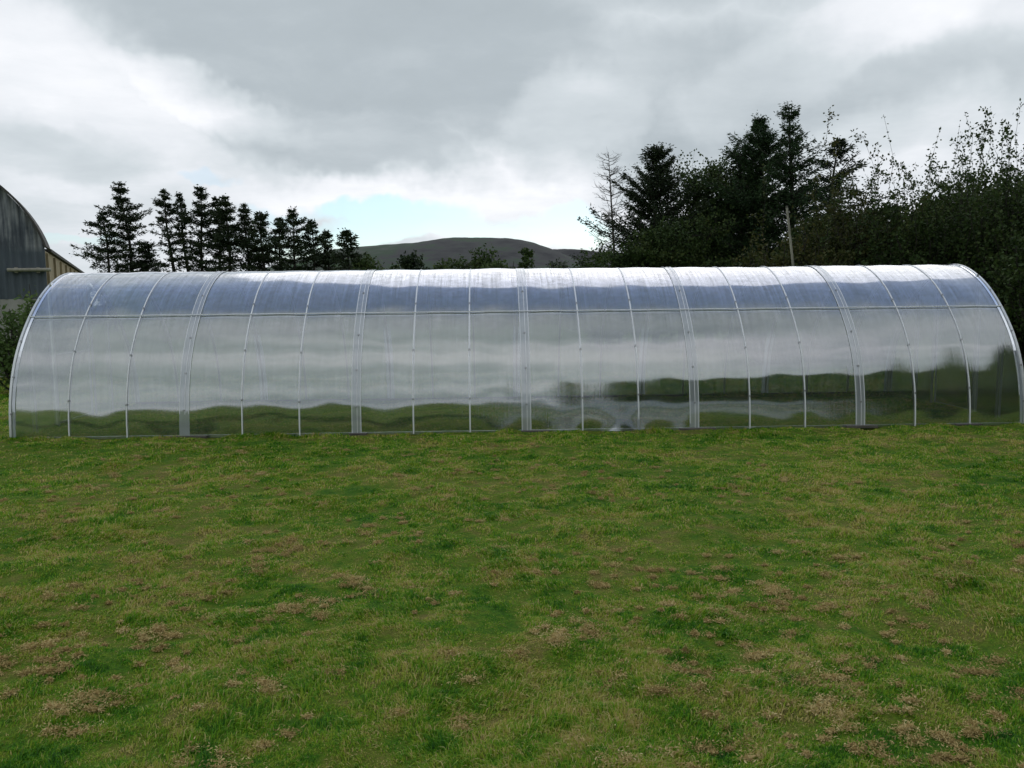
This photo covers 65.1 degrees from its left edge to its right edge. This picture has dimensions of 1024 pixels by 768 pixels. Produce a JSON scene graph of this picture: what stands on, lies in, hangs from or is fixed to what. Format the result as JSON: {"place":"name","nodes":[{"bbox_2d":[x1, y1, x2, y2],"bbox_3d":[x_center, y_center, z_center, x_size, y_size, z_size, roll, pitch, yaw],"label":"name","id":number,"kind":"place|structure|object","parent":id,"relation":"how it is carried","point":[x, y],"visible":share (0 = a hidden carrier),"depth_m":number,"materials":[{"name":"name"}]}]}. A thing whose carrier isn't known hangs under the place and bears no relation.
{"place":"outdoors","nodes":[
{"label":"outdoors","id":0,"kind":"place"},
{"bbox_2d":[267,237,581,270],"bbox_3d":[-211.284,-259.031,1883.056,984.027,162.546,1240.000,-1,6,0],"label":"hill","id":1,"kind":"structure","parent":0,"point":[433,251],"depth_m":1645.39,"materials":[{"name":"green plant"}]},
{"bbox_2d":[0,305,1023,767],"bbox_3d":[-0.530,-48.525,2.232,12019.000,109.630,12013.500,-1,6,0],"label":"ground","id":2,"kind":"structure","parent":0,"point":[494,353],"depth_m":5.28,"materials":[{"name":"green plant"}]},
{"bbox_2d":[0,285,63,346],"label":"leafy sapling","id":3,"kind":"object","parent":2,"relation":"on","point":[33,302],"visible":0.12,"depth_m":14.88,"materials":[{"name":"green plant"}]},
{"bbox_2d":[0,185,89,376],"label":"curved shed","id":4,"kind":"structure","parent":2,"relation":"on","point":[27,258],"depth_m":17.65,"materials":[{"name":"grey metal"}]},
{"bbox_2d":[0,294,94,392],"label":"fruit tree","id":5,"kind":"object","parent":2,"relation":"on","point":[42,359],"visible":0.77,"depth_m":14.05,"materials":[{"name":"green plant"}]},
{"bbox_2d":[69,209,134,330],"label":"conifer tree","id":6,"kind":"object","parent":2,"relation":"on","point":[102,219],"visible":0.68,"depth_m":49.06,"materials":[{"name":"green plant"}]},
{"bbox_2d":[91,309,112,321],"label":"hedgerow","id":7,"kind":"object","parent":2,"relation":"on","point":[103,313],"depth_m":89.52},
{"bbox_2d":[86,181,158,300],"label":"conifer tree","id":8,"kind":"object","parent":2,"relation":"on","point":[128,218],"visible":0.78,"depth_m":49.88,"materials":[{"name":"green plant"}]},
{"bbox_2d":[99,239,165,305],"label":"conifer tree","id":9,"kind":"object","parent":2,"relation":"on","point":[150,259],"visible":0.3,"depth_m":51.23,"materials":[{"name":"green plant"}]},
{"bbox_2d":[128,188,203,272],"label":"conifer tree","id":10,"kind":"object","parent":2,"relation":"on","point":[166,233],"visible":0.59,"depth_m":49.12,"materials":[{"name":"green plant"}]},
{"bbox_2d":[172,191,193,271],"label":"conifer tree","id":11,"kind":"object","parent":2,"relation":"on","point":[184,208],"visible":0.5,"depth_m":51.21,"materials":[{"name":"green plant"}]},
{"bbox_2d":[167,184,226,271],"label":"conifer tree","id":12,"kind":"object","parent":2,"relation":"on","point":[205,217],"visible":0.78,"depth_m":48.95,"materials":[{"name":"green plant"}]},
{"bbox_2d":[198,196,244,271],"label":"conifer tree","id":13,"kind":"object","parent":2,"relation":"on","point":[215,200],"visible":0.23,"depth_m":50.04,"materials":[{"name":"green plant"}]},
{"bbox_2d":[201,193,254,271],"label":"conifer tree","id":14,"kind":"object","parent":2,"relation":"on","point":[221,214],"visible":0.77,"depth_m":48.04,"materials":[{"name":"green plant"}]},
{"bbox_2d":[222,203,277,271],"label":"conifer tree","id":15,"kind":"object","parent":2,"relation":"on","point":[246,220],"visible":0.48,"depth_m":49.08,"materials":[{"name":"green plant"}]},
{"bbox_2d":[223,211,290,270],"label":"conifer tree","id":16,"kind":"object","parent":2,"relation":"on","point":[261,217],"visible":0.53,"depth_m":48.21,"materials":[{"name":"green plant"}]},
{"bbox_2d":[259,217,296,270],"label":"conifer tree","id":17,"kind":"object","parent":2,"relation":"on","point":[282,251],"visible":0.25,"depth_m":50.20,"materials":[{"name":"green plant"}]},
{"bbox_2d":[271,206,321,270],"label":"conifer tree","id":18,"kind":"object","parent":2,"relation":"on","point":[290,217],"visible":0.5,"depth_m":48.09,"materials":[{"name":"green plant"}]},
{"bbox_2d":[280,218,333,270],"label":"conifer tree","id":19,"kind":"object","parent":2,"relation":"on","point":[315,239],"visible":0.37,"depth_m":49.19,"materials":[{"name":"green plant"}]},
{"bbox_2d":[310,229,345,270],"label":"conifer tree","id":20,"kind":"object","parent":2,"relation":"on","point":[328,267],"visible":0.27,"depth_m":50.27,"materials":[{"name":"green plant"}]},
{"bbox_2d":[329,227,367,270],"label":"conifer tree","id":21,"kind":"object","parent":2,"relation":"on","point":[345,235],"visible":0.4,"depth_m":47.13,"materials":[{"name":"green plant"}]},
{"bbox_2d":[335,252,384,269],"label":"field bush","id":22,"kind":"object","parent":2,"relation":"on","point":[364,263],"visible":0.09,"depth_m":57.37,"materials":[{"name":"green plant"}]},
{"bbox_2d":[375,261,401,269],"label":"field bush","id":23,"kind":"object","parent":2,"relation":"on","point":[396,266],"visible":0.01,"depth_m":61.21,"materials":[{"name":"green plant"}]},
{"bbox_2d":[391,250,431,269],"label":"field bush","id":24,"kind":"object","parent":2,"relation":"on","point":[407,262],"visible":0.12,"depth_m":58.89,"materials":[{"name":"green plant"}]},
{"bbox_2d":[430,258,456,269],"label":"field bush","id":25,"kind":"object","parent":2,"relation":"on","point":[438,266],"visible":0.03,"depth_m":60.61,"materials":[{"name":"green plant"}]},
{"bbox_2d":[443,243,501,268],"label":"field bush","id":26,"kind":"object","parent":2,"relation":"on","point":[475,263],"visible":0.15,"depth_m":59.23,"materials":[{"name":"green plant"}]},
{"bbox_2d":[471,256,507,268],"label":"field bush","id":27,"kind":"object","parent":2,"relation":"on","point":[500,265],"visible":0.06,"depth_m":57.11,"materials":[{"name":"green plant"}]},
{"bbox_2d":[0,438,1023,767],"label":"dead moss","id":28,"kind":"object","parent":2,"relation":"on","point":[938,758],"visible":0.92,"depth_m":3.53,"materials":[{"name":"brown plant"}]},
{"bbox_2d":[473,247,554,268],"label":"field bush","id":29,"kind":"object","parent":2,"relation":"on","point":[527,255],"visible":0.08,"depth_m":59.43,"materials":[{"name":"green plant"}]},
{"bbox_2d":[9,264,1023,438],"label":"polytunnel greenhouse","id":30,"kind":"object","parent":2,"relation":"on","point":[979,365],"visible":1,"depth_m":11.60,"materials":[{"name":"clear plastic"}]},
{"bbox_2d":[47,288,93,424],"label":"door","id":31,"kind":"structure","parent":30,"relation":"in","point":[85,299],"depth_m":10.94,"materials":[{"name":"clear plastic"}]},
{"bbox_2d":[934,278,979,408],"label":"door","id":32,"kind":"structure","parent":30,"relation":"in","point":[950,385],"depth_m":11.09,"materials":[{"name":"clear plastic"}]},
{"bbox_2d":[546,258,569,267],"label":"field bush","id":33,"kind":"object","parent":2,"relation":"on","point":[561,264],"visible":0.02,"depth_m":65.10,"materials":[{"name":"green plant"}]},
{"bbox_2d":[556,237,623,346],"bbox_3d":[2.632,-3.043,26.834,2.504,3.607,2.888,2,7,26],"label":"leafy bush","id":34,"kind":"object","parent":2,"relation":"on","point":[598,342],"visible":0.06,"depth_m":26.37,"materials":[{"name":"green plant"}]},
{"bbox_2d":[588,150,632,343],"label":"bare tree","id":35,"kind":"object","parent":2,"relation":"on","point":[612,216],"visible":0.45,"depth_m":27.48,"materials":[{"name":"plant"}]},
{"bbox_2d":[589,226,674,348],"bbox_3d":[3.861,-2.979,25.059,2.902,3.787,3.337,3,7,31],"label":"broadleaf tree","id":36,"kind":"object","parent":2,"relation":"on","point":[649,253],"visible":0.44,"depth_m":24.21,"materials":[{"name":"green plant"}]},
{"bbox_2d":[569,142,723,343],"bbox_3d":[4.775,-4.790,27.896,5.675,7.047,6.680,4,8,39],"label":"conifer tree","id":37,"kind":"object","parent":2,"relation":"on","point":[658,186],"visible":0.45,"depth_m":26.96,"materials":[{"name":"green plant"}]},
{"bbox_2d":[633,203,747,346],"bbox_3d":[5.601,-3.421,25.512,3.533,4.524,3.596,3,7,32],"label":"broadleaf tree","id":38,"kind":"object","parent":2,"relation":"on","point":[696,248],"visible":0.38,"depth_m":24.96,"materials":[{"name":"green plant"}]},
{"bbox_2d":[662,138,776,341],"bbox_3d":[7.055,-5.051,28.493,4.860,7.103,4.731,-4,7,-31],"label":"broadleaf tree","id":39,"kind":"object","parent":2,"relation":"on","point":[713,174],"visible":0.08,"depth_m":27.80,"materials":[{"name":"green plant"}]},
{"bbox_2d":[700,147,784,266],"bbox_3d":[8.043,-4.735,27.600,4.675,6.670,4.109,1,6,14],"label":"conifer tree","id":40,"kind":"object","parent":2,"relation":"on","point":[732,170],"visible":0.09,"depth_m":27.20,"materials":[{"name":"green plant"}]},
{"bbox_2d":[682,110,842,266],"bbox_3d":[8.355,-5.177,26.894,7.978,7.722,7.201,-1,6,0],"label":"conifer tree","id":41,"kind":"object","parent":2,"relation":"on","point":[763,138],"visible":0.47,"depth_m":26.16,"materials":[{"name":"green plant"}]},
{"bbox_2d":[722,163,811,364],"bbox_3d":[6.123,-2.781,18.866,2.776,4.697,3.042,-1,6,0],"label":"bushy shrub","id":42,"kind":"object","parent":2,"relation":"on","point":[783,352],"visible":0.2,"depth_m":18.62,"materials":[{"name":"green plant"}]},
{"bbox_2d":[728,101,837,265],"bbox_3d":[8.948,-5.106,25.891,4.236,7.738,3.997,2,7,25],"label":"conifer tree","id":43,"kind":"object","parent":2,"relation":"on","point":[790,168],"visible":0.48,"depth_m":25.30,"materials":[{"name":"green plant"}]},
{"bbox_2d":[786,206,804,368],"bbox_3d":[6.047,-2.020,17.112,0.795,3.460,0.060,-5,7,-37],"label":"wooden pole","id":44,"kind":"object","parent":2,"relation":"on","point":[790,242],"visible":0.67,"depth_m":16.88,"materials":[{"name":"grey wood"}]},
{"bbox_2d":[742,174,877,362],"bbox_3d":[7.198,-2.724,19.327,3.561,4.514,2.905,-1,6,0],"label":"bushy shrub","id":45,"kind":"object","parent":2,"relation":"on","point":[821,352],"visible":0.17,"depth_m":19.03,"materials":[{"name":"green plant"}]},
{"bbox_2d":[722,135,907,255],"bbox_3d":[10.194,-4.780,27.040,6.373,6.931,6.660,1,6,14],"label":"conifer tree","id":46,"kind":"object","parent":2,"relation":"on","point":[843,146],"visible":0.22,"depth_m":26.31,"materials":[{"name":"green plant"}]},
{"bbox_2d":[772,208,884,262],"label":"broadleaf tree","id":47,"kind":"object","parent":2,"relation":"on","point":[807,233],"visible":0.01,"depth_m":23.87,"materials":[{"name":"green plant"}]},
{"bbox_2d":[771,105,927,359],"bbox_3d":[8.495,-3.650,19.863,3.588,6.186,3.178,4,8,38],"label":"bushy shrub","id":48,"kind":"object","parent":2,"relation":"on","point":[835,243],"visible":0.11,"depth_m":19.44,"materials":[{"name":"green plant"}]},
{"bbox_2d":[819,114,985,362],"bbox_3d":[9.059,-3.324,18.616,3.814,5.854,3.059,-1,6,0],"label":"bushy shrub","id":49,"kind":"object","parent":2,"relation":"on","point":[903,249],"visible":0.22,"depth_m":18.52,"materials":[{"name":"green plant"}]},
{"bbox_2d":[859,188,964,244],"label":"broadleaf tree","id":50,"kind":"object","parent":2,"relation":"on","point":[888,215],"visible":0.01,"depth_m":24.16,"materials":[{"name":"green plant"}]},
{"bbox_2d":[886,106,1015,357],"bbox_3d":[10.789,-3.633,19.778,3.683,6.191,3.726,-6,8,-41],"label":"bushy shrub","id":51,"kind":"object","parent":2,"relation":"on","point":[930,202],"visible":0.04,"depth_m":19.36,"materials":[{"name":"green plant"}]},
{"bbox_2d":[903,172,1014,219],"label":"broadleaf tree","id":52,"kind":"object","parent":2,"relation":"on","point":[966,194],"depth_m":22.99,"materials":[{"name":"green plant"}]},
{"bbox_2d":[906,98,1023,350],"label":"bushy shrub","id":53,"kind":"object","parent":2,"relation":"on","point":[961,238],"visible":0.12,"depth_m":17.66,"materials":[{"name":"green plant"}]},
{"bbox_2d":[948,122,1023,366],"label":"bushy shrub","id":54,"kind":"object","parent":2,"relation":"on","point":[1001,237],"visible":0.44,"depth_m":16.71,"materials":[{"name":"green plant"}]},
{"bbox_2d":[956,163,1023,229],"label":"broadleaf tree","id":55,"kind":"object","parent":2,"relation":"on","point":[1020,172],"visible":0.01,"depth_m":22.43,"materials":[{"name":"green plant"}]},
{"bbox_2d":[985,173,1023,341],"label":"bushy shrub","id":56,"kind":"object","parent":2,"relation":"on","point":[1014,267],"visible":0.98,"depth_m":15.17,"materials":[{"name":"green plant"}]},
{"bbox_2d":[0,0,1023,305],"label":"sky","id":57,"kind":"structure","parent":0,"point":[382,121],"materials":[{"name":"grey"}]},
{"bbox_2d":[553,249,610,267],"bbox_3d":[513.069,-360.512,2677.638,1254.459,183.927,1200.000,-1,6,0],"label":"hills","id":58,"kind":"structure","parent":0,"point":[567,252],"depth_m":2519.93,"materials":[{"name":"green plant"}]}
]}

